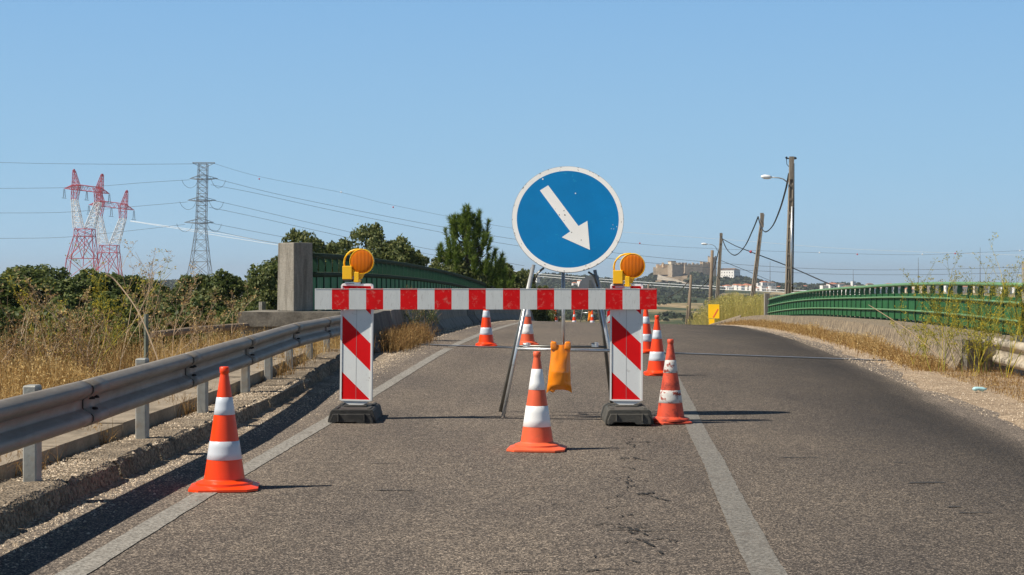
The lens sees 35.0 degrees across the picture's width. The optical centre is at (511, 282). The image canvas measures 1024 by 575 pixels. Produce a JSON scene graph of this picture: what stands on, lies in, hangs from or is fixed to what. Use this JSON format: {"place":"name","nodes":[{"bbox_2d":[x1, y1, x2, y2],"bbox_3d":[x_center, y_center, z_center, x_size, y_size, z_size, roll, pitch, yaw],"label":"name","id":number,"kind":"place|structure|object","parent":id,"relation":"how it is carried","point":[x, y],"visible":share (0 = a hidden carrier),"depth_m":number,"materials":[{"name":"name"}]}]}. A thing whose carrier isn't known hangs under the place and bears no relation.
{"place":"outdoors","nodes":[
{"label":"outdoors","id":0,"kind":"place"},
{"bbox_2d":[0,350,115,399],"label":"dry grass","id":1,"kind":"structure","parent":0,"point":[29,375],"depth_m":13.24,"materials":[{"name":"beige plant"}]},
{"bbox_2d":[0,348,313,482],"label":"path","id":2,"kind":"structure","parent":0,"point":[79,441],"depth_m":11.59,"materials":[{"name":"concrete"}]},
{"bbox_2d":[144,314,148,357],"bbox_3d":[-3.495,0.622,15.500,0.041,0.634,0.041,0,0,23],"label":"fence post","id":3,"kind":"object","parent":2,"relation":"on","point":[146,337],"visible":0.65,"depth_m":15.48,"materials":[{"name":"metal"}]},
{"bbox_2d":[0,347,405,546],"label":"gravel shoulder","id":4,"kind":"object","parent":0,"point":[315,388],"visible":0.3,"depth_m":12.07},
{"bbox_2d":[0,332,339,478],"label":"grass tufts","id":5,"kind":"object","parent":4,"relation":"on","point":[280,371],"visible":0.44,"depth_m":13.35,"materials":[{"name":"brown plant"}]},
{"bbox_2d":[0,345,428,573],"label":"loose gravel","id":6,"kind":"structure","parent":4,"relation":"on","point":[135,479],"depth_m":9.98,"materials":[{"name":"grey gravel"}]},
{"bbox_2d":[378,320,518,355],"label":"loose gravel","id":7,"kind":"structure","parent":0,"point":[463,328],"depth_m":31.82,"materials":[{"name":"gravel"}]},
{"bbox_2d":[0,321,1023,574],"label":"road","id":8,"kind":"structure","parent":0,"point":[880,471],"depth_m":9.96,"materials":[{"name":"grey asphalt"}]},
{"bbox_2d":[0,349,339,535],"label":"kerb","id":9,"kind":"structure","parent":8,"relation":"on","point":[31,501],"depth_m":10.40,"materials":[{"name":"beige concrete"}]},
{"bbox_2d":[0,378,310,505],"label":"loose gravel","id":10,"kind":"structure","parent":9,"relation":"on","point":[51,468],"depth_m":10.98,"materials":[{"name":"beige gravel"}]},
{"bbox_2d":[0,315,340,481],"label":"guardrail","id":11,"kind":"object","parent":9,"relation":"on","point":[33,417],"visible":0.92,"depth_m":10.69,"materials":[{"name":"silver metal"}]},
{"bbox_2d":[188,366,259,492],"bbox_3d":[-1.697,0.857,9.575,0.400,0.717,0.400,0,0,-7],"label":"traffic cone","id":12,"kind":"object","parent":8,"relation":"on","point":[224,470],"visible":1,"depth_m":9.50,"materials":[{"name":"orange plastic"}]},
{"bbox_2d":[55,348,452,574],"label":"edge line","id":13,"kind":"object","parent":8,"relation":"on","point":[96,559],"visible":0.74,"depth_m":8.63,"materials":[{"name":"paint"}]},
{"bbox_2d":[448,323,517,346],"bbox_3d":[0.659,1.444,47.374,0.152,0.995,45.367,0,0,4],"label":"edge line","id":14,"kind":"object","parent":8,"relation":"on","point":[466,340],"visible":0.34,"depth_m":28.00,"materials":[{"name":"paint"}]},
{"bbox_2d":[315,248,656,424],"bbox_3d":[-0.228,0.456,14.143,2.971,1.503,0.814,0,0,0],"label":"road barrier","id":15,"kind":"object","parent":8,"relation":"on","point":[357,302],"visible":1,"depth_m":14.09,"materials":[{"name":"white paint"}]},
{"bbox_2d":[475,309,496,345],"bbox_3d":[-0.402,0.626,25.263,0.334,0.732,0.334,0,0,-6],"label":"traffic cone","id":16,"kind":"object","parent":8,"relation":"on","point":[486,336],"visible":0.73,"depth_m":25.19,"materials":[{"name":"orange plastic"}]},
{"bbox_2d":[520,309,538,344],"bbox_3d":[0.243,0.634,26.023,0.340,0.737,0.340,0,0,-11],"label":"traffic cone","id":17,"kind":"object","parent":8,"relation":"on","point":[527,335],"visible":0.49,"depth_m":25.94,"materials":[{"name":"orange plastic"}]},
{"bbox_2d":[506,351,566,451],"bbox_3d":[0.183,0.865,11.877,0.420,0.717,0.420,0,0,6],"label":"traffic cone","id":18,"kind":"object","parent":8,"relation":"on","point":[536,436],"visible":1,"depth_m":11.80,"materials":[{"name":"orange plastic"}]},
{"bbox_2d":[499,166,623,417],"bbox_3d":[0.432,0.091,14.865,1.185,2.304,0.742,0,0,-8],"label":"direction sign","id":19,"kind":"object","parent":8,"relation":"on","point":[567,219],"visible":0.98,"depth_m":14.69,"materials":[{"name":"metal"}]},
{"bbox_2d":[546,341,571,392],"bbox_3d":[0.422,0.756,14.489,0.163,0.468,0.164,0,0,-45],"label":"sandbag","id":20,"kind":"object","parent":19,"relation":"hanging from","point":[559,376],"visible":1,"depth_m":14.46,"materials":[{"name":"orange plastic"}]},
{"bbox_2d":[579,276,601,321],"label":"direction sign","id":21,"kind":"object","parent":8,"relation":"on","point":[588,282],"visible":0.44,"depth_m":70.94,"materials":[{"name":"metal"}]},
{"bbox_2d":[502,437,715,571],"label":"road cracks","id":22,"kind":"object","parent":8,"relation":"on","point":[631,528],"visible":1,"depth_m":8.07,"materials":[{"name":"black asphalt"}]},
{"bbox_2d":[643,309,651,352],"bbox_3d":[2.033,0.707,24.619,0.334,0.732,0.334,0,0,-17],"label":"traffic cone","id":23,"kind":"object","parent":8,"relation":"on","point":[647,337],"visible":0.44,"depth_m":24.55,"materials":[{"name":"orange plastic"}]},
{"bbox_2d":[644,315,664,375],"bbox_3d":[1.781,0.773,19.925,0.334,0.732,0.334,0,0,0],"label":"traffic cone","id":24,"kind":"object","parent":8,"relation":"on","point":[656,362],"visible":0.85,"depth_m":19.85,"materials":[{"name":"orange plastic"}]},
{"bbox_2d":[428,344,884,360],"bbox_3d":[2.384,1.077,24.758,8.592,0.269,0.374,0,0,5],"label":"expansion joint","id":25,"kind":"object","parent":8,"relation":"on","point":[680,353],"visible":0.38,"depth_m":24.64,"materials":[{"name":"metal"}]},
{"bbox_2d":[653,339,691,424],"bbox_3d":[1.377,0.857,14.089,0.334,0.727,0.334,0,0,-11],"label":"traffic cone","id":26,"kind":"object","parent":8,"relation":"on","point":[670,408],"visible":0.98,"depth_m":14.02,"materials":[{"name":"orange plastic"}]},
{"bbox_2d":[665,355,787,574],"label":"line","id":27,"kind":"object","parent":8,"relation":"on","point":[757,552],"visible":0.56,"depth_m":8.98,"materials":[{"name":"paint"}]},
{"bbox_2d":[0,0,1023,284],"label":"sky","id":28,"kind":"structure","parent":0,"point":[902,121],"materials":[{"name":"blue"}]},
{"bbox_2d":[192,272,1014,347],"bbox_3d":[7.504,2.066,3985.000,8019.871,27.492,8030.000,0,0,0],"label":"ground","id":29,"kind":"structure","parent":0,"point":[676,307],"depth_m":989.22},
{"bbox_2d":[0,320,40,384],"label":"dry weed","id":30,"kind":"object","parent":29,"relation":"on","point":[9,351],"visible":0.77,"depth_m":13.62,"materials":[{"name":"brown plant"}]},
{"bbox_2d":[0,320,63,366],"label":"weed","id":31,"kind":"object","parent":29,"relation":"on","point":[18,337],"visible":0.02,"depth_m":26.15,"materials":[{"name":"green plant"}]},
{"bbox_2d":[0,264,72,306],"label":"cork oak","id":32,"kind":"object","parent":29,"relation":"on","point":[43,271],"visible":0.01,"depth_m":49.62,"materials":[{"name":"green plant"}]},
{"bbox_2d":[0,283,79,368],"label":"dry weed","id":33,"kind":"object","parent":29,"relation":"on","point":[32,309],"visible":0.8,"depth_m":15.00,"materials":[{"name":"beige plant"}]},
{"bbox_2d":[0,292,82,337],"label":"cork oak","id":34,"kind":"object","parent":29,"relation":"on","point":[4,318],"visible":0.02,"depth_m":36.33,"materials":[{"name":"green plant"}]},
{"bbox_2d":[0,309,88,366],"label":"dry weed","id":35,"kind":"object","parent":29,"relation":"on","point":[52,347],"visible":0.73,"depth_m":14.46,"materials":[{"name":"brown plant"}]},
{"bbox_2d":[21,311,96,368],"bbox_3d":[-7.902,2.973,27.096,3.364,5.068,3.121,0,0,-43],"label":"cork oak","id":36,"kind":"object","parent":29,"relation":"on","point":[47,319],"depth_m":27.00,"materials":[{"name":"green plant"}]},
{"bbox_2d":[0,272,133,309],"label":"cork oak","id":37,"kind":"object","parent":29,"relation":"on","point":[6,287],"visible":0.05,"depth_m":46.01,"materials":[{"name":"green plant"}]},
{"bbox_2d":[10,267,152,312],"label":"cork oak","id":38,"kind":"object","parent":29,"relation":"on","point":[85,282],"visible":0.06,"depth_m":46.51,"materials":[{"name":"green plant"}]},
{"bbox_2d":[60,307,104,354],"bbox_3d":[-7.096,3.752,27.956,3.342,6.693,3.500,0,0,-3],"label":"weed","id":39,"kind":"object","parent":29,"relation":"on","point":[87,317],"depth_m":28.05,"materials":[{"name":"green plant"}]},
{"bbox_2d":[44,254,128,372],"bbox_3d":[-4.157,0.464,15.889,0.660,1.480,0.671,0,0,33],"label":"fennel plant","id":40,"kind":"object","parent":29,"relation":"on","point":[90,318],"visible":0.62,"depth_m":15.88,"materials":[{"name":"green plant"}]},
{"bbox_2d":[63,169,110,276],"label":"striped pylon","id":41,"kind":"object","parent":29,"relation":"on","point":[94,206],"visible":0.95,"depth_m":899.44,"materials":[{"name":"red metal"}]},
{"bbox_2d":[58,305,115,376],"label":"dry weed","id":42,"kind":"object","parent":29,"relation":"on","point":[91,348],"visible":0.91,"depth_m":14.46,"materials":[{"name":"plant"}]},
{"bbox_2d":[0,243,175,370],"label":"fennel plant","id":43,"kind":"object","parent":29,"relation":"on","point":[100,296],"visible":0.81,"depth_m":15.69,"materials":[{"name":"green plant"}]},
{"bbox_2d":[14,240,167,371],"bbox_3d":[-3.965,0.414,15.308,1.404,1.636,0.803,0,0,-9],"label":"dry weed","id":44,"kind":"object","parent":29,"relation":"on","point":[62,313],"visible":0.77,"depth_m":15.24,"materials":[{"name":"brown plant"}]},
{"bbox_2d":[0,308,196,395],"bbox_3d":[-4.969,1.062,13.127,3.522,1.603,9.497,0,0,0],"label":"brown weeds","id":45,"kind":"object","parent":29,"relation":"on","point":[123,365],"visible":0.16,"depth_m":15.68,"materials":[{"name":"brown plant"}]},
{"bbox_2d":[87,186,134,275],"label":"striped pylon","id":46,"kind":"object","parent":29,"relation":"on","point":[121,220],"visible":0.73,"depth_m":1029.81,"materials":[{"name":"metal"}]},
{"bbox_2d":[81,291,153,326],"bbox_3d":[-8.736,4.682,36.252,6.000,8.974,5.729,0,0,-42],"label":"cork oak","id":47,"kind":"object","parent":29,"relation":"on","point":[118,303],"visible":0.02,"depth_m":35.22,"materials":[{"name":"green plant"}]},
{"bbox_2d":[54,316,185,366],"bbox_3d":[-6.334,2.355,27.027,2.939,3.591,3.588,0,0,32],"label":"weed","id":48,"kind":"object","parent":29,"relation":"on","point":[113,320],"depth_m":27.09,"materials":[{"name":"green plant"}]},
{"bbox_2d":[116,239,172,361],"bbox_3d":[-3.624,0.379,16.382,0.510,1.645,0.997,0,0,-34],"label":"dry weed","id":49,"kind":"object","parent":29,"relation":"on","point":[140,322],"visible":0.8,"depth_m":16.47,"materials":[{"name":"brown plant"}]},
{"bbox_2d":[80,314,239,371],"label":"dry grass","id":50,"kind":"structure","parent":29,"relation":"on","point":[181,319],"depth_m":25.21,"materials":[{"name":"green plant"}]},
{"bbox_2d":[115,262,205,359],"bbox_3d":[-3.700,0.483,17.022,0.705,1.414,1.221,0,0,37],"label":"dry weed","id":51,"kind":"object","parent":29,"relation":"on","point":[182,307],"visible":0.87,"depth_m":17.24,"materials":[{"name":"brown plant"}]},
{"bbox_2d":[101,294,230,333],"bbox_3d":[-6.782,3.949,35.572,6.578,7.410,6.102,0,0,16],"label":"cork oak","id":52,"kind":"object","parent":29,"relation":"on","point":[171,310],"visible":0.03,"depth_m":35.38,"materials":[{"name":"green plant"}]},
{"bbox_2d":[125,285,235,321],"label":"cork oak","id":53,"kind":"object","parent":29,"relation":"on","point":[220,291],"visible":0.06,"depth_m":42.96,"materials":[{"name":"green plant"}]},
{"bbox_2d":[156,301,211,352],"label":"dry weed","id":54,"kind":"object","parent":29,"relation":"on","point":[193,331],"visible":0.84,"depth_m":18.07,"materials":[{"name":"plant"}]},
{"bbox_2d":[147,268,252,306],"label":"cork oak","id":55,"kind":"object","parent":29,"relation":"on","point":[227,281],"visible":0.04,"depth_m":44.42,"materials":[{"name":"green plant"}]},
{"bbox_2d":[180,162,225,275],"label":"lattice pylon","id":56,"kind":"object","parent":29,"relation":"on","point":[198,197],"visible":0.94,"depth_m":799.48,"materials":[{"name":"grey metal"}]},
{"bbox_2d":[131,221,854,294],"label":"power line","id":57,"kind":"object","parent":56,"relation":"attached to","point":[540,276],"visible":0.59,"depth_m":680.63,"materials":[{"name":"metal"}]},
{"bbox_2d":[134,221,859,292],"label":"power line","id":58,"kind":"object","parent":56,"relation":"attached to","point":[534,273],"visible":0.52,"depth_m":679.71,"materials":[{"name":"metal"}]},
{"bbox_2d":[218,179,1013,269],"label":"power line","id":59,"kind":"object","parent":56,"relation":"attached to","point":[612,252],"visible":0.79,"depth_m":799.96,"materials":[{"name":"metal"}]},
{"bbox_2d":[215,185,1021,274],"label":"power line","id":60,"kind":"object","parent":56,"relation":"attached to","point":[619,259],"visible":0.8,"depth_m":799.96,"materials":[{"name":"metal"}]},
{"bbox_2d":[217,164,1023,254],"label":"power line","id":61,"kind":"object","parent":56,"relation":"attached to","point":[640,243],"visible":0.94,"depth_m":799.97,"materials":[{"name":"metal"}]},
{"bbox_2d":[91,326,339,371],"bbox_3d":[-3.397,0.843,20.474,2.459,0.535,6.108,0,0,4],"label":"dry grass clump","id":62,"kind":"object","parent":29,"relation":"on","point":[217,340],"visible":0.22,"depth_m":20.34,"materials":[{"name":"brown plant"}]},
{"bbox_2d":[149,323,249,337],"bbox_3d":[-4.046,0.627,21.251,0.124,0.116,4.516,0,0,5],"label":"fallen log","id":63,"kind":"object","parent":62,"relation":"on","point":[169,332],"visible":0.52,"depth_m":21.05,"materials":[{"name":"brown wood"}]},
{"bbox_2d":[192,285,259,345],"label":"dry weed","id":64,"kind":"object","parent":29,"relation":"on","point":[220,330],"visible":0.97,"depth_m":19.90,"materials":[{"name":"brown plant"}]},
{"bbox_2d":[184,260,277,311],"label":"cork oak","id":65,"kind":"object","parent":29,"relation":"on","point":[271,268],"depth_m":41.53,"materials":[{"name":"green plant"}]},
{"bbox_2d":[213,304,258,323],"bbox_3d":[-5.151,3.346,34.214,5.100,5.765,4.870,0,0,2],"label":"cork oak","id":66,"kind":"object","parent":29,"relation":"on","point":[220,312],"depth_m":33.55,"materials":[{"name":"green plant"}]},
{"bbox_2d":[234,269,277,310],"bbox_3d":[-5.583,2.403,38.982,3.114,5.448,3.800,0,0,-6],"label":"cork oak","id":67,"kind":"object","parent":29,"relation":"on","point":[267,291],"visible":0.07,"depth_m":38.80,"materials":[{"name":"green plant"}]},
{"bbox_2d":[238,310,340,346],"bbox_3d":[-3.220,1.590,25.365,1.851,2.280,1.822,0,0,0],"label":"abutment","id":68,"kind":"object","parent":29,"relation":"on","point":[259,320],"visible":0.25,"depth_m":24.49,"materials":[{"name":"concrete"}]},
{"bbox_2d":[277,242,312,310],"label":"pillar","id":69,"kind":"structure","parent":68,"relation":"on","point":[295,276],"depth_m":25.01,"materials":[{"name":"concrete"}]},
{"bbox_2d":[268,228,345,280],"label":"cork oak","id":70,"kind":"object","parent":29,"relation":"on","point":[294,235],"visible":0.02,"depth_m":43.77,"materials":[{"name":"green plant"}]},
{"bbox_2d":[310,237,355,261],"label":"cork oak","id":71,"kind":"object","parent":29,"relation":"on","point":[339,247],"visible":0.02,"depth_m":52.26,"materials":[{"name":"green plant"}]},
{"bbox_2d":[349,222,426,274],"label":"cork oak","id":72,"kind":"object","parent":29,"relation":"on","point":[378,246],"visible":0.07,"depth_m":53.62,"materials":[{"name":"green plant"}]},
{"bbox_2d":[373,319,446,353],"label":"weed tufts","id":73,"kind":"object","parent":29,"relation":"on","point":[408,337],"visible":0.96,"depth_m":23.78,"materials":[{"name":"beige plant"}]},
{"bbox_2d":[403,287,441,328],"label":"green weed","id":74,"kind":"object","parent":29,"relation":"on","point":[421,314],"visible":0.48,"depth_m":26.52,"materials":[{"name":"plant"}]},
{"bbox_2d":[428,249,491,286],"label":"cork oak","id":75,"kind":"object","parent":29,"relation":"on","point":[464,270],"visible":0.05,"depth_m":57.12,"materials":[{"name":"green plant"}]},
{"bbox_2d":[435,202,512,288],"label":"pine tree","id":76,"kind":"object","parent":29,"relation":"on","point":[463,222],"visible":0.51,"depth_m":57.67,"materials":[{"name":"green plant"}]},
{"bbox_2d":[483,253,516,288],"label":"pine tree","id":77,"kind":"object","parent":29,"relation":"on","point":[498,274],"visible":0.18,"depth_m":61.68,"materials":[{"name":"green plant"}]},
{"bbox_2d":[492,262,549,320],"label":"cork oak","id":78,"kind":"object","parent":29,"relation":"on","point":[538,314],"visible":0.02,"depth_m":65.48,"materials":[{"name":"green plant"}]},
{"bbox_2d":[150,271,913,324],"bbox_3d":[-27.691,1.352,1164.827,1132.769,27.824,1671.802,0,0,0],"label":"distant woods","id":79,"kind":"object","parent":29,"relation":"on","point":[701,278],"visible":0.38,"depth_m":1609.25,"materials":[{"name":"green plant"}]},
{"bbox_2d":[521,268,561,321],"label":"cork oak","id":80,"kind":"object","parent":29,"relation":"on","point":[551,313],"visible":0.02,"depth_m":69.70,"materials":[{"name":"green plant"}]},
{"bbox_2d":[325,309,1013,341],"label":"bridge deck","id":81,"kind":"structure","parent":29,"relation":"on","point":[887,322],"depth_m":30.09,"materials":[{"name":"concrete"}]},
{"bbox_2d":[373,310,392,352],"bbox_3d":[-1.985,0.864,23.900,0.529,0.871,2.606,0,0,4],"label":"concrete barrier","id":82,"kind":"object","parent":81,"relation":"on","point":[382,318],"visible":0.23,"depth_m":23.98,"materials":[{"name":"grey concrete"}]},
{"bbox_2d":[380,309,408,332],"bbox_3d":[-1.835,0.833,26.200,0.523,0.848,2.006,0,0,3],"label":"concrete barrier","id":83,"kind":"object","parent":81,"relation":"on","point":[397,315],"visible":0.12,"depth_m":25.85,"materials":[{"name":"concrete"}]},
{"bbox_2d":[312,252,495,310],"bbox_3d":[-1.833,0.347,43.651,0.134,1.643,36.793,0,0,4],"label":"green railing","id":84,"kind":"object","parent":81,"relation":"on","point":[409,275],"visible":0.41,"depth_m":33.78,"materials":[{"name":"metal"}]},
{"bbox_2d":[435,309,454,330],"bbox_3d":[-1.450,0.809,31.900,0.521,0.851,2.010,0,0,4],"label":"concrete barrier","id":85,"kind":"object","parent":81,"relation":"on","point":[444,320],"visible":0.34,"depth_m":31.80,"materials":[{"name":"concrete"}]},
{"bbox_2d":[447,309,464,327],"bbox_3d":[-1.296,0.819,33.900,0.521,0.836,2.010,0,0,5],"label":"concrete barrier","id":86,"kind":"object","parent":81,"relation":"on","point":[456,320],"visible":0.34,"depth_m":33.81,"materials":[{"name":"concrete"}]},
{"bbox_2d":[653,256,715,276],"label":"castle","id":87,"kind":"structure","parent":29,"relation":"on","point":[674,269],"depth_m":1794.54,"materials":[{"name":"grey stone"}]},
{"bbox_2d":[685,275,691,323],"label":"utility pole","id":88,"kind":"object","parent":29,"relation":"on","point":[688,312],"visible":0.65,"depth_m":189.88,"materials":[{"name":"brown wood"}]},
{"bbox_2d":[708,250,713,303],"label":"utility pole","id":89,"kind":"object","parent":29,"relation":"on","point":[711,275],"visible":0.54,"depth_m":164.86,"materials":[{"name":"brown wood"}]},
{"bbox_2d":[701,233,722,303],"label":"utility pole","id":90,"kind":"object","parent":29,"relation":"on","point":[719,269],"visible":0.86,"depth_m":184.95,"materials":[{"name":"concrete"}]},
{"bbox_2d":[708,304,719,323],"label":"yellow sign","id":91,"kind":"object","parent":29,"relation":"on","point":[714,311],"visible":0.73,"depth_m":68.79,"materials":[{"name":"metal"}]},
{"bbox_2d":[671,291,772,324],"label":"broom thicket","id":92,"kind":"object","parent":29,"relation":"on","point":[734,305],"visible":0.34,"depth_m":71.39,"materials":[{"name":"plant"}]},
{"bbox_2d":[720,268,739,277],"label":"monastery","id":93,"kind":"structure","parent":29,"relation":"on","point":[730,272],"depth_m":1798.32,"materials":[{"name":"paint"}]},
{"bbox_2d":[750,213,763,295],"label":"utility pole","id":94,"kind":"object","parent":29,"relation":"on","point":[755,273],"visible":0.74,"depth_m":134.96,"materials":[{"name":"concrete"}]},
{"bbox_2d":[761,156,796,293],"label":"utility pole","id":95,"kind":"object","parent":29,"relation":"on","point":[789,271],"visible":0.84,"depth_m":84.95,"materials":[{"name":"concrete"}]},
{"bbox_2d":[889,307,940,364],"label":"fennel plant","id":96,"kind":"object","parent":29,"relation":"on","point":[921,338],"visible":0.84,"depth_m":22.54,"materials":[{"name":"plant"}]},
{"bbox_2d":[894,258,965,371],"bbox_3d":[5.643,0.482,21.693,0.875,1.624,0.922,0,0,0],"label":"fennel plant","id":97,"kind":"object","parent":29,"relation":"on","point":[940,333],"visible":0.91,"depth_m":21.59,"materials":[{"name":"green plant"}]},
{"bbox_2d":[903,256,1023,365],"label":"fennel plant","id":98,"kind":"object","parent":29,"relation":"on","point":[960,307],"visible":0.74,"depth_m":21.98,"materials":[{"name":"green plant"}]},
{"bbox_2d":[943,295,1004,375],"bbox_3d":[5.932,0.736,20.820,0.793,1.139,0.610,0,0,13],"label":"fennel plant","id":99,"kind":"object","parent":29,"relation":"on","point":[959,328],"visible":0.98,"depth_m":20.77,"materials":[{"name":"green plant"}]},
{"bbox_2d":[938,233,1023,374],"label":"fennel plant","id":100,"kind":"object","parent":29,"relation":"on","point":[986,306],"visible":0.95,"depth_m":21.03,"materials":[{"name":"green plant"}]},
{"bbox_2d":[957,268,1023,350],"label":"fennel plant","id":101,"kind":"object","parent":29,"relation":"on","point":[981,312],"visible":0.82,"depth_m":21.04,"materials":[{"name":"plant"}]},
{"bbox_2d":[986,256,1023,376],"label":"fennel plant","id":102,"kind":"object","parent":29,"relation":"on","point":[1017,332],"visible":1,"depth_m":20.59,"materials":[{"name":"green plant"}]},
{"bbox_2d":[733,325,1023,428],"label":"gravel verge","id":103,"kind":"structure","parent":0,"point":[1011,405],"depth_m":18.80,"materials":[{"name":"beige gravel"}]},
{"bbox_2d":[715,318,948,371],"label":"dry grass","id":104,"kind":"structure","parent":103,"relation":"on","point":[868,344],"depth_m":27.42,"materials":[{"name":"beige plant"}]},
{"bbox_2d":[736,315,981,371],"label":"wall","id":105,"kind":"structure","parent":103,"relation":"on","point":[888,332],"depth_m":28.23,"materials":[{"name":"concrete"}]},
{"bbox_2d":[767,282,1023,334],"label":"green railing","id":106,"kind":"object","parent":105,"relation":"on","point":[816,302],"visible":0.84,"depth_m":35.64,"materials":[{"name":"metal"}]},
{"bbox_2d":[901,353,1023,402],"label":"dry grass","id":107,"kind":"structure","parent":103,"relation":"on","point":[985,382],"depth_m":19.81,"materials":[{"name":"plant"}]},
{"bbox_2d":[962,339,1013,371],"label":"end block","id":108,"kind":"structure","parent":103,"relation":"on","point":[968,365],"depth_m":21.76,"materials":[{"name":"concrete"}]},
{"bbox_2d":[982,335,1023,375],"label":"guardrail","id":109,"kind":"object","parent":103,"relation":"on","point":[1003,355],"visible":0.71,"depth_m":20.95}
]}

